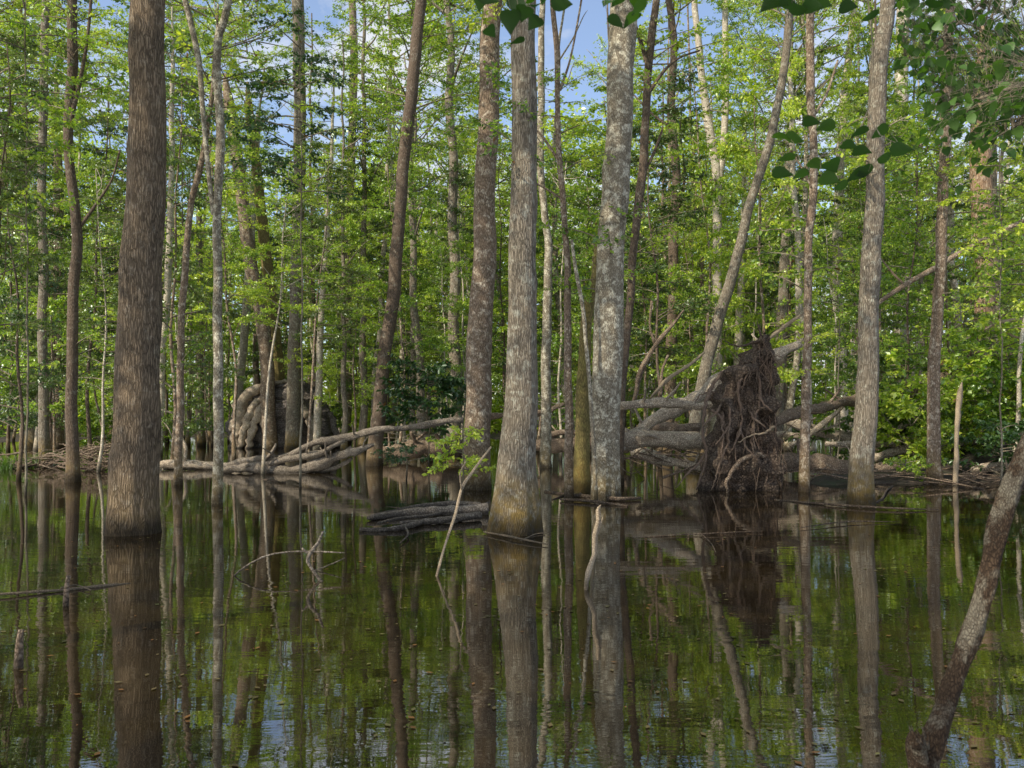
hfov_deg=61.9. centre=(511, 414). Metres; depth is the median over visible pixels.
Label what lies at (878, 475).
brush pile
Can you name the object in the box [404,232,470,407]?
sapling
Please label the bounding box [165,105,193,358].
tree
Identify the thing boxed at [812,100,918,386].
sapling
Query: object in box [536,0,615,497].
tree
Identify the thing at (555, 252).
tree
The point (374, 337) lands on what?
sapling
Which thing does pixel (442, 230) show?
tree
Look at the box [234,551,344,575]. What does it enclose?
bent twig
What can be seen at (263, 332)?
tree
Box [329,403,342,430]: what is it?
shrub
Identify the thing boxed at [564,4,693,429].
tree
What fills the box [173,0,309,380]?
tree
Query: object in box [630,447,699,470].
fallen log
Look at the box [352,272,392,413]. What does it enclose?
sapling
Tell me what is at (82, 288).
sapling
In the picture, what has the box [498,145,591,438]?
sapling
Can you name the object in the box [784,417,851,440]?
fallen log
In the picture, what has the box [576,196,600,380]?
tree
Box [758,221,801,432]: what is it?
sapling
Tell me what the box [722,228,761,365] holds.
sapling
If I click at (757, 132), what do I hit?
tree
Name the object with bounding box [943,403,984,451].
shrub
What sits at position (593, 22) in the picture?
sky
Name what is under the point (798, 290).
tree
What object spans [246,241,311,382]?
sapling
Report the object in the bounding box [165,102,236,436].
tree
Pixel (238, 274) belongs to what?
tree
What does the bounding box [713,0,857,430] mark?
tree
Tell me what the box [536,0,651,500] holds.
tree
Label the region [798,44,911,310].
tree
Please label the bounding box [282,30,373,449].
tree
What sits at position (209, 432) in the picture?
tree
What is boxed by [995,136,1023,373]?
sapling
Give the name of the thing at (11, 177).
sapling
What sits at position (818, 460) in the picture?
fallen log
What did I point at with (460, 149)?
tree
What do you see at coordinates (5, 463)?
grass tuft
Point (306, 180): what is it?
sapling
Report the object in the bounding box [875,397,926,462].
shrub
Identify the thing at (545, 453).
tree
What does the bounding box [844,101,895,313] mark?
tree
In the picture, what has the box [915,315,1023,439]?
bush
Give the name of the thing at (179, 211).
tree
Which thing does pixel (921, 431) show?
shrub
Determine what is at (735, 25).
tree
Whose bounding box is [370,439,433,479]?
bush
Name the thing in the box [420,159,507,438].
sapling
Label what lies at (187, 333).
sapling
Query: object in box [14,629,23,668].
broken stub
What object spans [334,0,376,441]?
tree
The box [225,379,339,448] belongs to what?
upturned mound
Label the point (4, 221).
tree
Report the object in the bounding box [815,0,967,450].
tree
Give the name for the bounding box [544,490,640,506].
floating branch
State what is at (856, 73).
tree
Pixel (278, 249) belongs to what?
tree
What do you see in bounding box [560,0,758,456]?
tree
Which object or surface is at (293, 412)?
tree
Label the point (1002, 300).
tree
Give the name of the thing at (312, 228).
tree
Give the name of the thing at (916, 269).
sapling
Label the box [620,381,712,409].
fallen log
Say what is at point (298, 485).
sunken branch
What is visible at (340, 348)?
tree
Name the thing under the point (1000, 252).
leafy sapling
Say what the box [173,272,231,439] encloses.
sapling
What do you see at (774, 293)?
sapling
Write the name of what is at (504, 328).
sapling
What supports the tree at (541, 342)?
on the ground
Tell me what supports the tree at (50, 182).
on the ground
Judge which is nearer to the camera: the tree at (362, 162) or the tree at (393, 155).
the tree at (362, 162)
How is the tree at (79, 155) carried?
on the ground
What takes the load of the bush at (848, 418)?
on the ground
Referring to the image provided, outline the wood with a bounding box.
[0,61,1023,435]
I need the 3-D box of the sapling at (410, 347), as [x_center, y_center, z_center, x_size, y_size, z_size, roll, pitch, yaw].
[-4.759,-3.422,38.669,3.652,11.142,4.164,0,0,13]
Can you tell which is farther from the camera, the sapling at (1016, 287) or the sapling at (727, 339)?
the sapling at (1016, 287)
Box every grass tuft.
[0,454,18,469]
[8,452,44,467]
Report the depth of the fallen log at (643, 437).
19.83 m
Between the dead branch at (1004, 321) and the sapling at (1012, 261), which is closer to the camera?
the dead branch at (1004, 321)
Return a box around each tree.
[0,0,61,67]
[0,0,70,270]
[0,0,96,447]
[0,0,111,461]
[0,0,123,159]
[0,0,165,482]
[1,0,127,448]
[1,110,90,396]
[12,67,95,450]
[27,55,115,446]
[34,150,66,357]
[61,23,187,207]
[75,72,125,436]
[81,241,113,424]
[86,183,118,410]
[95,0,214,310]
[99,0,236,298]
[103,0,166,536]
[103,0,318,484]
[107,0,219,454]
[111,0,256,445]
[116,123,127,210]
[163,214,188,441]
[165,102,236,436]
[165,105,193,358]
[165,136,228,445]
[165,170,185,437]
[165,191,195,430]
[166,0,200,284]
[168,0,291,448]
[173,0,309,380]
[182,0,286,503]
[191,106,257,438]
[195,214,240,421]
[196,0,335,401]
[203,68,293,383]
[206,169,235,387]
[225,186,270,384]
[262,173,339,383]
[269,13,344,386]
[269,180,290,332]
[273,0,316,448]
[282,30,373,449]
[285,142,382,433]
[289,0,511,458]
[302,281,336,372]
[303,41,378,450]
[309,0,434,446]
[323,0,481,443]
[325,0,508,439]
[329,296,332,405]
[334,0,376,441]
[335,198,360,420]
[352,183,386,431]
[353,67,440,442]
[356,69,424,441]
[358,0,428,465]
[367,106,409,326]
[384,10,537,416]
[386,152,465,434]
[402,0,505,440]
[403,121,468,433]
[405,204,440,417]
[422,208,441,324]
[423,177,471,336]
[424,51,475,370]
[425,61,577,388]
[427,139,503,299]
[436,93,469,220]
[442,0,537,490]
[448,218,507,354]
[459,0,559,535]
[460,114,508,320]
[474,0,1023,767]
[495,148,560,359]
[497,1,574,467]
[498,184,568,436]
[507,10,602,436]
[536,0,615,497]
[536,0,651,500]
[537,190,558,434]
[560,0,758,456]
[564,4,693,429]
[570,239,597,499]
[573,241,596,493]
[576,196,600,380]
[577,4,666,427]
[605,0,710,484]
[626,38,707,378]
[626,65,703,423]
[633,222,666,427]
[642,114,680,395]
[647,23,711,381]
[660,2,739,433]
[663,117,728,422]
[672,0,794,462]
[679,181,700,422]
[683,0,734,431]
[690,0,804,364]
[693,83,763,359]
[695,109,803,347]
[698,137,729,266]
[712,0,842,447]
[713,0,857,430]
[716,0,910,450]
[721,0,878,452]
[722,175,737,359]
[722,192,735,245]
[724,108,774,348]
[724,174,753,347]
[743,151,777,349]
[747,12,861,491]
[754,183,779,322]
[755,135,782,328]
[770,178,794,336]
[793,0,956,410]
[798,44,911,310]
[799,1,936,430]
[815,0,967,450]
[818,224,832,412]
[818,226,829,417]
[821,0,858,448]
[821,129,865,363]
[835,0,924,505]
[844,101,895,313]
[853,4,1014,377]
[854,59,993,382]
[879,6,1023,484]
[888,68,970,384]
[890,6,909,384]
[893,0,1023,382]
[911,189,954,378]
[912,180,1014,352]
[916,203,1014,361]
[932,0,1023,360]
[935,141,970,349]
[951,119,1023,356]
[954,176,969,308]
[962,0,1023,360]
[968,119,1023,317]
[974,175,1023,334]
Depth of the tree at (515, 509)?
11.48 m
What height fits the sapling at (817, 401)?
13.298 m
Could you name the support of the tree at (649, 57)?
in the water
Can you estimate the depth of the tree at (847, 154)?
43.01 m
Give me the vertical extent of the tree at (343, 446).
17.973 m
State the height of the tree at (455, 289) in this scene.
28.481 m
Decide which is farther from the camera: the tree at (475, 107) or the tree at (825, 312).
the tree at (825, 312)
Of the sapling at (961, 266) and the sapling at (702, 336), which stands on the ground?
the sapling at (961, 266)
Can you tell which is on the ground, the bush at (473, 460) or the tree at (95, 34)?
the tree at (95, 34)
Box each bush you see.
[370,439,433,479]
[376,353,465,465]
[422,425,496,492]
[783,421,852,459]
[822,343,974,448]
[882,454,948,481]
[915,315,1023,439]
[942,418,1023,474]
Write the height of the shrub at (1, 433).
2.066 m
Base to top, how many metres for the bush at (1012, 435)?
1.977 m
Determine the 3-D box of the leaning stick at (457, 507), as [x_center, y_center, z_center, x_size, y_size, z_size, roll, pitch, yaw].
[-0.563,1.000,8.791,0.200,1.326,1.055,0,0,30]
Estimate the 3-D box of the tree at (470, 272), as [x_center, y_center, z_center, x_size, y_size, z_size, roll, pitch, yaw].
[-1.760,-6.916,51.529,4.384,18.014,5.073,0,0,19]
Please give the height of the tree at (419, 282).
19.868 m
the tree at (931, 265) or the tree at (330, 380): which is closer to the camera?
the tree at (931, 265)
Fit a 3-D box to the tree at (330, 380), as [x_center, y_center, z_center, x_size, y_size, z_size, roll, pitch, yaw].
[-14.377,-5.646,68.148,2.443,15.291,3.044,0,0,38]
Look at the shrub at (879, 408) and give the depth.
23.71 m
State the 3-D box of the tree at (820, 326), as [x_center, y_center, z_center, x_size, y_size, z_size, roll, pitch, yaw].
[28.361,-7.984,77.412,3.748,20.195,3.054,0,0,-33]
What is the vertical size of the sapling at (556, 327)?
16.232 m
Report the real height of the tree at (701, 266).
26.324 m
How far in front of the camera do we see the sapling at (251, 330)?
48.76 m
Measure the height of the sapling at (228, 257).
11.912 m
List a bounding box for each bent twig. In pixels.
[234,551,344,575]
[301,531,323,580]
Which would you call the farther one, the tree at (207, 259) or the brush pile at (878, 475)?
the tree at (207, 259)
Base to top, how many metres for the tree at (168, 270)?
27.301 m
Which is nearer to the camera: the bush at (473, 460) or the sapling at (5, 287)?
the bush at (473, 460)
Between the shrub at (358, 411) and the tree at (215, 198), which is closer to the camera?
the tree at (215, 198)
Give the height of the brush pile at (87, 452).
1.255 m
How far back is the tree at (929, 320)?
43.47 m
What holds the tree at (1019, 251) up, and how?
on the ground
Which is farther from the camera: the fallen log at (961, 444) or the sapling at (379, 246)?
the sapling at (379, 246)
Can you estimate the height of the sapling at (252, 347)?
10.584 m
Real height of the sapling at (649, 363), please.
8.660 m
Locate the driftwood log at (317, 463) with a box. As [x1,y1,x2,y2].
[223,417,462,473]
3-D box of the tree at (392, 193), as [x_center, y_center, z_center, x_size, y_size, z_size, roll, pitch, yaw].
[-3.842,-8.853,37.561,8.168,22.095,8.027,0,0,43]
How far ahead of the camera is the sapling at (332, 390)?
52.30 m
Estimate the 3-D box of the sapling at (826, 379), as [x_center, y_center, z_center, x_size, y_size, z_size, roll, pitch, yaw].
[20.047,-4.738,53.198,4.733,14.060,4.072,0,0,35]
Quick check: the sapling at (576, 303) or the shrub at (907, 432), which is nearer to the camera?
the shrub at (907, 432)
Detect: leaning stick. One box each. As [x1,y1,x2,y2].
[435,446,491,576]
[584,505,602,589]
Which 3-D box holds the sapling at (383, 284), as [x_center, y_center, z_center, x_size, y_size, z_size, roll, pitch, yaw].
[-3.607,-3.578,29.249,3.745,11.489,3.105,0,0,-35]
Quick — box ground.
[0,417,1011,484]
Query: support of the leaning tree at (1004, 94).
in the water
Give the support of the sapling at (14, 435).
on the ground
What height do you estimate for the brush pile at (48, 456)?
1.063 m
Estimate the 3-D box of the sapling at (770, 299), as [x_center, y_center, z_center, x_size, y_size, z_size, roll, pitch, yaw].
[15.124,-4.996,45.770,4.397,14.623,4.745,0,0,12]
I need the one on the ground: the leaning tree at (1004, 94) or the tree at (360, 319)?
the tree at (360, 319)
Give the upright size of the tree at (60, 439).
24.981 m
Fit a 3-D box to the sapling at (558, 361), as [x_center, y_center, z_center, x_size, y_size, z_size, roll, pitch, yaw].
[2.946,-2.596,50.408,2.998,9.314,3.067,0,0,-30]
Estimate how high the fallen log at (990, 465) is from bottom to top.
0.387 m
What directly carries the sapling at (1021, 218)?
on the ground
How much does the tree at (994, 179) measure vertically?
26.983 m
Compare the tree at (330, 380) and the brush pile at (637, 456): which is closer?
the brush pile at (637, 456)
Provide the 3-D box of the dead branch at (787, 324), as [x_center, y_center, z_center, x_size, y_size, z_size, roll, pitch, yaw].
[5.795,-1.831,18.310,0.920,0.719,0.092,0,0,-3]
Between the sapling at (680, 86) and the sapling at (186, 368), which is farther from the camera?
the sapling at (186, 368)
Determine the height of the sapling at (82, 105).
15.182 m
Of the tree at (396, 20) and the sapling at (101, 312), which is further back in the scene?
the sapling at (101, 312)
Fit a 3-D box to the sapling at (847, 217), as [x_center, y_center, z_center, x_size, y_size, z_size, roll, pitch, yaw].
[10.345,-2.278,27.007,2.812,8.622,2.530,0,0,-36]
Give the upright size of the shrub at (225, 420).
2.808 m
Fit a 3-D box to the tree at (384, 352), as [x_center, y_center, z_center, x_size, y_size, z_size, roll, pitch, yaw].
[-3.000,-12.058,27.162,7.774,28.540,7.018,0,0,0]
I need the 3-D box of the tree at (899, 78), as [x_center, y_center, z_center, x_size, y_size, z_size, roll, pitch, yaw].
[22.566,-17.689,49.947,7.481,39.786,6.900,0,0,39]
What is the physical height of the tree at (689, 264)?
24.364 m
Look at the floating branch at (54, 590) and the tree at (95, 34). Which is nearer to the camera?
the floating branch at (54, 590)
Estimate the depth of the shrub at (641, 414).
45.06 m
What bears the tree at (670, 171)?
on the ground
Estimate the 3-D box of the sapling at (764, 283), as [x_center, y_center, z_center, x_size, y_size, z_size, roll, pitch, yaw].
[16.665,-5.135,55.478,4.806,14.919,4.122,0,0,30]
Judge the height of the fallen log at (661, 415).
2.861 m
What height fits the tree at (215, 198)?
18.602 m
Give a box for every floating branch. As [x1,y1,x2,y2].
[0,583,129,594]
[359,500,488,543]
[483,531,547,544]
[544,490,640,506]
[624,521,892,551]
[774,485,938,509]
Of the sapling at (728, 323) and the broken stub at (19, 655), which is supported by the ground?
the sapling at (728, 323)
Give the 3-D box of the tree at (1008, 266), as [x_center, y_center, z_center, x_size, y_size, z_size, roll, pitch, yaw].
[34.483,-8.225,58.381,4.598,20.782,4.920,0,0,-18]
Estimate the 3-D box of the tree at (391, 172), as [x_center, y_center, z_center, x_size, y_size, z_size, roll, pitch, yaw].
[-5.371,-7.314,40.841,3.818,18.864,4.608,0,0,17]
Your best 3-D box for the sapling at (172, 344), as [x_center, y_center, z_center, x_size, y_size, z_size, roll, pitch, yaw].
[-10.291,-4.659,26.209,4.436,13.873,4.838,0,0,-43]
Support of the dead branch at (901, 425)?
on the fallen log at (847, 444)
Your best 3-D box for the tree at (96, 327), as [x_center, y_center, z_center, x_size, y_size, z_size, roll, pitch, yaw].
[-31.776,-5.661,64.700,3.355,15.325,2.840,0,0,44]
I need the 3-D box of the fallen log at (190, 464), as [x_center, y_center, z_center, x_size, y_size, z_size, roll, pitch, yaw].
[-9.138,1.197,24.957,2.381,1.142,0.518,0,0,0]
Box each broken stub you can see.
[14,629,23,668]
[63,575,70,605]
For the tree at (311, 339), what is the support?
on the ground
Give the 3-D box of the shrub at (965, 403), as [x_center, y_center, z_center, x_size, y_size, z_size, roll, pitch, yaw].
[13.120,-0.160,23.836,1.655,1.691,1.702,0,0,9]
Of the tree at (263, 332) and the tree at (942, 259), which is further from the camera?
the tree at (263, 332)
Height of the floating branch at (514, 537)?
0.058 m
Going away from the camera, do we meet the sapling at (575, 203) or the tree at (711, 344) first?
the tree at (711, 344)
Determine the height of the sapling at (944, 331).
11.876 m
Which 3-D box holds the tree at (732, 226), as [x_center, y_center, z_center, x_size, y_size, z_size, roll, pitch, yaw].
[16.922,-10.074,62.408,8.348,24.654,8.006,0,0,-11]
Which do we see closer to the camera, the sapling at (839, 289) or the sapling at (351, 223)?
the sapling at (839, 289)
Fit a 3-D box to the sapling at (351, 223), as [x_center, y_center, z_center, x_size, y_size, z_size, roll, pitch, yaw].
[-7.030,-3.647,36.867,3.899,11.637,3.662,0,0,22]
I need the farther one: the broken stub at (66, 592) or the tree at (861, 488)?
the tree at (861, 488)
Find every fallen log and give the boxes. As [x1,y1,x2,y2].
[160,439,224,469]
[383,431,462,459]
[491,402,629,453]
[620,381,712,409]
[624,419,711,450]
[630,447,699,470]
[634,333,802,430]
[649,422,700,451]
[770,349,1017,425]
[776,418,949,438]
[778,438,903,474]
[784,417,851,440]
[824,440,895,452]
[874,439,947,461]
[941,434,1004,447]
[969,461,1009,472]
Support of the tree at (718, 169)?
on the ground
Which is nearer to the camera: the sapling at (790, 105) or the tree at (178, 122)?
the sapling at (790, 105)
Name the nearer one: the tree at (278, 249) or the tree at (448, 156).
the tree at (448, 156)
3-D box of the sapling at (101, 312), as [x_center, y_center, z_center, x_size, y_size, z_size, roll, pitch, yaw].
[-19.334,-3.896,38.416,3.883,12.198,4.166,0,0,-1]
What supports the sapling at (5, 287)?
on the ground
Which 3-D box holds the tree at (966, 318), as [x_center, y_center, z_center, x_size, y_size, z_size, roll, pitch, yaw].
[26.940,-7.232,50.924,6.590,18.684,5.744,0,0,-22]
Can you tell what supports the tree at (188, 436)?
on the ground
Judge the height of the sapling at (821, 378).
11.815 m
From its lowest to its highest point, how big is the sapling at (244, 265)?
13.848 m
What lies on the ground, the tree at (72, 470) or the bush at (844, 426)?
the tree at (72, 470)
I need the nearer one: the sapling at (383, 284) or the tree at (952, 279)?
the sapling at (383, 284)
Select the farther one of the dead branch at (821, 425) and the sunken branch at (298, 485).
the dead branch at (821, 425)
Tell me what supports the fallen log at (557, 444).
on the water
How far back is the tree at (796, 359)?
37.61 m
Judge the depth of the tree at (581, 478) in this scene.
17.28 m
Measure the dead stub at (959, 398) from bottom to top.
2.538 m
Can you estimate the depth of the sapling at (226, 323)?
55.90 m
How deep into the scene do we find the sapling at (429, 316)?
37.23 m
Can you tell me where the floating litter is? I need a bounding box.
[0,463,1023,766]
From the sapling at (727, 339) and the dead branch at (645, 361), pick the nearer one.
the dead branch at (645, 361)
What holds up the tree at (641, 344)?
on the ground
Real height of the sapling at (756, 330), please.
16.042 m
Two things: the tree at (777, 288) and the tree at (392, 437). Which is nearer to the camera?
the tree at (392, 437)
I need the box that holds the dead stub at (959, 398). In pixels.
[953,382,962,484]
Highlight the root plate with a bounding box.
[675,322,825,492]
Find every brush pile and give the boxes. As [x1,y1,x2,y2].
[0,447,65,468]
[39,441,111,470]
[384,431,462,458]
[620,431,704,478]
[787,458,983,488]
[893,454,1008,486]
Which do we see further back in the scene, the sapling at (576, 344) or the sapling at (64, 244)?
the sapling at (576, 344)
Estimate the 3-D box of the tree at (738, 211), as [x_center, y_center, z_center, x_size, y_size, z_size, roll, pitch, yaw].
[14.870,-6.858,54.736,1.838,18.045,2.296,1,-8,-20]
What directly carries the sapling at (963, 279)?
on the ground
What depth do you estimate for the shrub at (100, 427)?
57.81 m
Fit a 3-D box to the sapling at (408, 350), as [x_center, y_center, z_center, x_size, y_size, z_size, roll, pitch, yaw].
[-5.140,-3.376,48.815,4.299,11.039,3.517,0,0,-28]
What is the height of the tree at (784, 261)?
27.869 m
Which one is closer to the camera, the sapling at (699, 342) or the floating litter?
the floating litter
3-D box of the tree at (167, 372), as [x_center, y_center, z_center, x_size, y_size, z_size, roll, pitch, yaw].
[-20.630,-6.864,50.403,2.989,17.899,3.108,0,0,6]
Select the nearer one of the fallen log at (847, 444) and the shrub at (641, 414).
the fallen log at (847, 444)
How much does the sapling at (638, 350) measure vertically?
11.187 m
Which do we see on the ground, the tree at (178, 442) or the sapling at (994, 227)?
the sapling at (994, 227)
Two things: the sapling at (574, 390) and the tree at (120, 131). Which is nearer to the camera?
the sapling at (574, 390)
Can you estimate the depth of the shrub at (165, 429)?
45.76 m
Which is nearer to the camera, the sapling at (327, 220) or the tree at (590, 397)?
the tree at (590, 397)
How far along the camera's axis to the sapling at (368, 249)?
53.76 m
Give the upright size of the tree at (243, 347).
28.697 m
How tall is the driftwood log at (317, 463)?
1.685 m
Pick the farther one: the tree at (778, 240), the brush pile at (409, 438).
the tree at (778, 240)
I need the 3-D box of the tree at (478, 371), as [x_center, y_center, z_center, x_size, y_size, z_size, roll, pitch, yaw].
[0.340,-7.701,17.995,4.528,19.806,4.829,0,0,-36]
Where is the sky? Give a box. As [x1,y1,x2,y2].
[0,0,1023,413]
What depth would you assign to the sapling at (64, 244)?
32.66 m
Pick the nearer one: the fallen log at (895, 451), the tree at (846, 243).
the fallen log at (895, 451)
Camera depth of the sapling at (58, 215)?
37.27 m
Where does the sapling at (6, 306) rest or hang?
on the ground
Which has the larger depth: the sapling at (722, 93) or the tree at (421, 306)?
the tree at (421, 306)
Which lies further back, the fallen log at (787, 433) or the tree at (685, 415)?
the tree at (685, 415)
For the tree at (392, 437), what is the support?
on the ground
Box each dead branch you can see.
[632,300,684,400]
[649,352,704,398]
[769,313,803,339]
[789,406,845,447]
[880,387,953,441]
[985,318,1022,338]
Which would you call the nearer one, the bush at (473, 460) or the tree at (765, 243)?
the bush at (473, 460)
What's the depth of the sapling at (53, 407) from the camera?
29.07 m
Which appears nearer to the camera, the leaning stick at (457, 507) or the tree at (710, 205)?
the leaning stick at (457, 507)
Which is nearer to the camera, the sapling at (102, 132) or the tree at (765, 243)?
the sapling at (102, 132)
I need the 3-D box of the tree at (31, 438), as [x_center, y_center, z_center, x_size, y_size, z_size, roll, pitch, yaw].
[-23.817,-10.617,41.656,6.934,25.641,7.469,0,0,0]
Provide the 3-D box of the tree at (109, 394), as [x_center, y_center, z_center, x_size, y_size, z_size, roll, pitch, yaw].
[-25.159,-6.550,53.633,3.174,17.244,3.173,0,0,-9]
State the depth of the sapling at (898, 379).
49.54 m
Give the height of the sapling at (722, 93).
15.003 m
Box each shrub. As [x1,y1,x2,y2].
[0,408,7,436]
[77,397,106,434]
[78,398,112,443]
[84,405,112,436]
[163,413,172,442]
[224,405,232,432]
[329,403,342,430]
[348,403,387,438]
[395,419,408,438]
[632,408,655,425]
[844,382,918,462]
[852,347,967,466]
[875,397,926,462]
[907,417,960,463]
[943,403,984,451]
[950,387,1007,434]
[955,353,1023,445]
[955,369,1009,416]
[989,347,1023,447]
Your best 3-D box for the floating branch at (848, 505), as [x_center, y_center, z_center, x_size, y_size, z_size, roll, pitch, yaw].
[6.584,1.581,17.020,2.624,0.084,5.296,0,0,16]
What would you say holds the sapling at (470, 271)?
on the ground
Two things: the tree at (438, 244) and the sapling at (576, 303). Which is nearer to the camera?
the sapling at (576, 303)
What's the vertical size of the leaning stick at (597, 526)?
0.780 m
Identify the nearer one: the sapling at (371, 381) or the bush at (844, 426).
the bush at (844, 426)
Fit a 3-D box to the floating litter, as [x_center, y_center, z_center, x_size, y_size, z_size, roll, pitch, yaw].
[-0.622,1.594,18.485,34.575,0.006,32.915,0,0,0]
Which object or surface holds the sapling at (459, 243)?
on the ground
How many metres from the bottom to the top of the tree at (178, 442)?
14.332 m
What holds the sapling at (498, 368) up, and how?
on the ground
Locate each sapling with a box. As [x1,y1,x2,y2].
[0,0,123,494]
[0,28,60,339]
[0,82,86,479]
[0,128,81,450]
[0,140,37,422]
[0,163,103,458]
[0,168,113,451]
[0,208,50,440]
[0,220,20,429]
[0,238,86,389]
[9,238,84,452]
[25,50,165,460]
[33,197,118,444]
[45,153,125,471]
[54,110,187,361]
[58,156,177,380]
[80,222,117,440]
[82,242,118,383]
[85,187,168,379]
[92,27,251,458]
[98,268,169,394]
[101,303,116,414]
[166,283,223,417]
[167,79,291,460]
[167,230,240,446]
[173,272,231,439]
[174,251,242,447]
[203,242,251,416]
[204,222,255,441]
[206,5,374,486]
[223,125,343,473]
[230,203,290,382]
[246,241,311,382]
[248,290,286,378]
[255,176,358,382]
[258,137,380,460]
[308,199,393,447]
[309,280,367,433]
[323,218,396,409]
[323,254,371,428]
[325,231,379,423]
[345,140,457,442]
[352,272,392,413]
[357,212,408,439]
[361,214,437,399]
[368,301,396,440]
[372,272,420,443]
[387,264,439,435]
[404,180,491,436]
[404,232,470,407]
[414,233,471,438]
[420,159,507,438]
[434,167,508,379]
[442,135,543,402]
[445,194,508,385]
[460,240,502,397]
[491,230,560,414]
[492,269,507,385]
[493,234,576,410]
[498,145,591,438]
[500,209,574,384]
[536,147,593,460]
[536,183,598,375]
[550,147,630,431]
[551,300,576,413]
[552,245,592,409]
[553,82,692,343]
[561,172,638,455]
[572,237,593,425]
[578,62,726,465]
[591,245,657,428]
[592,129,684,447]
[626,224,695,450]
[626,277,682,447]
[628,250,690,417]
[639,229,711,418]
[644,153,749,377]
[648,228,723,417]
[649,51,794,452]
[677,210,733,397]
[692,38,848,391]
[695,201,758,365]
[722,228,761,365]
[722,309,735,363]
[728,186,821,401]
[731,240,792,384]
[747,230,800,362]
[751,187,834,395]
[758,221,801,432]
[777,237,890,457]
[797,188,886,419]
[801,206,885,456]
[801,240,853,388]
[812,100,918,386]
[815,242,858,393]
[824,121,938,450]
[843,111,970,456]
[843,218,905,383]
[879,39,1023,404]
[903,257,962,398]
[911,269,968,367]
[926,226,972,380]
[929,137,1023,485]
[941,223,1000,401]
[951,12,1023,373]
[956,0,1023,451]
[964,278,1015,396]
[974,202,1023,397]
[992,153,1023,385]
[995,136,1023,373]
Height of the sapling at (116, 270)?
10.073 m
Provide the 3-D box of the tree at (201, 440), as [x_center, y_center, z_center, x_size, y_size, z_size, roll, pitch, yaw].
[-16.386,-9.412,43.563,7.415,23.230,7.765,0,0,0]
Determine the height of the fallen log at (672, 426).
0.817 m
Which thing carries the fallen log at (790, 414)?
on the ground
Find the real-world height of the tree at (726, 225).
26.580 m
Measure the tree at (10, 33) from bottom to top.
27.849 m
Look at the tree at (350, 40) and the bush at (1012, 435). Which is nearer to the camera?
the bush at (1012, 435)
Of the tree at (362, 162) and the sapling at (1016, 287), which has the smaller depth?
the tree at (362, 162)
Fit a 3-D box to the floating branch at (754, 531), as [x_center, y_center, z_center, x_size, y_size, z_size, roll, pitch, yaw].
[3.664,1.585,11.687,4.498,0.057,1.646,0,0,-36]
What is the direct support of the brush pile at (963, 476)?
on the ground
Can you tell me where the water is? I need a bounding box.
[0,435,1023,767]
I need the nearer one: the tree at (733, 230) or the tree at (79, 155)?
the tree at (79, 155)
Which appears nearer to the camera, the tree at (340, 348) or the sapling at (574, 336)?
the sapling at (574, 336)
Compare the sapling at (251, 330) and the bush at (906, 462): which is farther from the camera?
the sapling at (251, 330)
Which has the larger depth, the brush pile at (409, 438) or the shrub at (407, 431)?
the shrub at (407, 431)
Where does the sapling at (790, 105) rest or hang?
on the ground
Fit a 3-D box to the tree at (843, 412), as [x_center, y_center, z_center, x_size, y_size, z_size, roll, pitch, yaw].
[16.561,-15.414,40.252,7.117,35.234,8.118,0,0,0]
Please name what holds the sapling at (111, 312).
on the ground
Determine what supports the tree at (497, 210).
on the ground
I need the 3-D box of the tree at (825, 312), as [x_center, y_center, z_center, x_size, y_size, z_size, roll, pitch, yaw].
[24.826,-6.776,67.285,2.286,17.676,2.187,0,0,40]
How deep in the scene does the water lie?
6.45 m
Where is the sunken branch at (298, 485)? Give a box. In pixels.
[237,476,400,507]
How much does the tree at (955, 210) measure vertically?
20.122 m
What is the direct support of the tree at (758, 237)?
in the water
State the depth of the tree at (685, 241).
40.63 m
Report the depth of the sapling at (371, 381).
52.86 m
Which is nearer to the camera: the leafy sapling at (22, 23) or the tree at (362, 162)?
the leafy sapling at (22, 23)
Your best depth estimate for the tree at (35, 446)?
38.21 m
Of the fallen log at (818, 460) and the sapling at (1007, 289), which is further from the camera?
the sapling at (1007, 289)
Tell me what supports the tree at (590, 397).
in the water
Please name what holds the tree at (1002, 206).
on the ground
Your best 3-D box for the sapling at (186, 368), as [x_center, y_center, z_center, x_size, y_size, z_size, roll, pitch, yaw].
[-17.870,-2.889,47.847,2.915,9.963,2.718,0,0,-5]
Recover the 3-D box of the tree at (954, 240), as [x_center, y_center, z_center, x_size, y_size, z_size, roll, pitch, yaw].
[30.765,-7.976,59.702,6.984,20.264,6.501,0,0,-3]
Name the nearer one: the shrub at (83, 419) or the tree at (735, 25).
the tree at (735, 25)
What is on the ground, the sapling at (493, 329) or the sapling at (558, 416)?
the sapling at (493, 329)
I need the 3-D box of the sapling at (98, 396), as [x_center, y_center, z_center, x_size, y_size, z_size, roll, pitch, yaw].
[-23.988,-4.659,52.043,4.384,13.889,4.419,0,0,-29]
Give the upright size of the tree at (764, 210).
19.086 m
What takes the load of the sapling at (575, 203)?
on the ground
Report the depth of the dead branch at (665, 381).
22.46 m
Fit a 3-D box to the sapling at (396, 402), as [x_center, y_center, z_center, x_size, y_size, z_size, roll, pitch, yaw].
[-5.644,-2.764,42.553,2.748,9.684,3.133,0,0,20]
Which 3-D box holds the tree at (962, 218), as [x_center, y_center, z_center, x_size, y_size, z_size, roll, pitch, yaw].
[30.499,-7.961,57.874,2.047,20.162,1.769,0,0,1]
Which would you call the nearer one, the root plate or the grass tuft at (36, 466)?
the root plate
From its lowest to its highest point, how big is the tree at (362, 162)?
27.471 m
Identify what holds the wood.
on the ground
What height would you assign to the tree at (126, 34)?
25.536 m

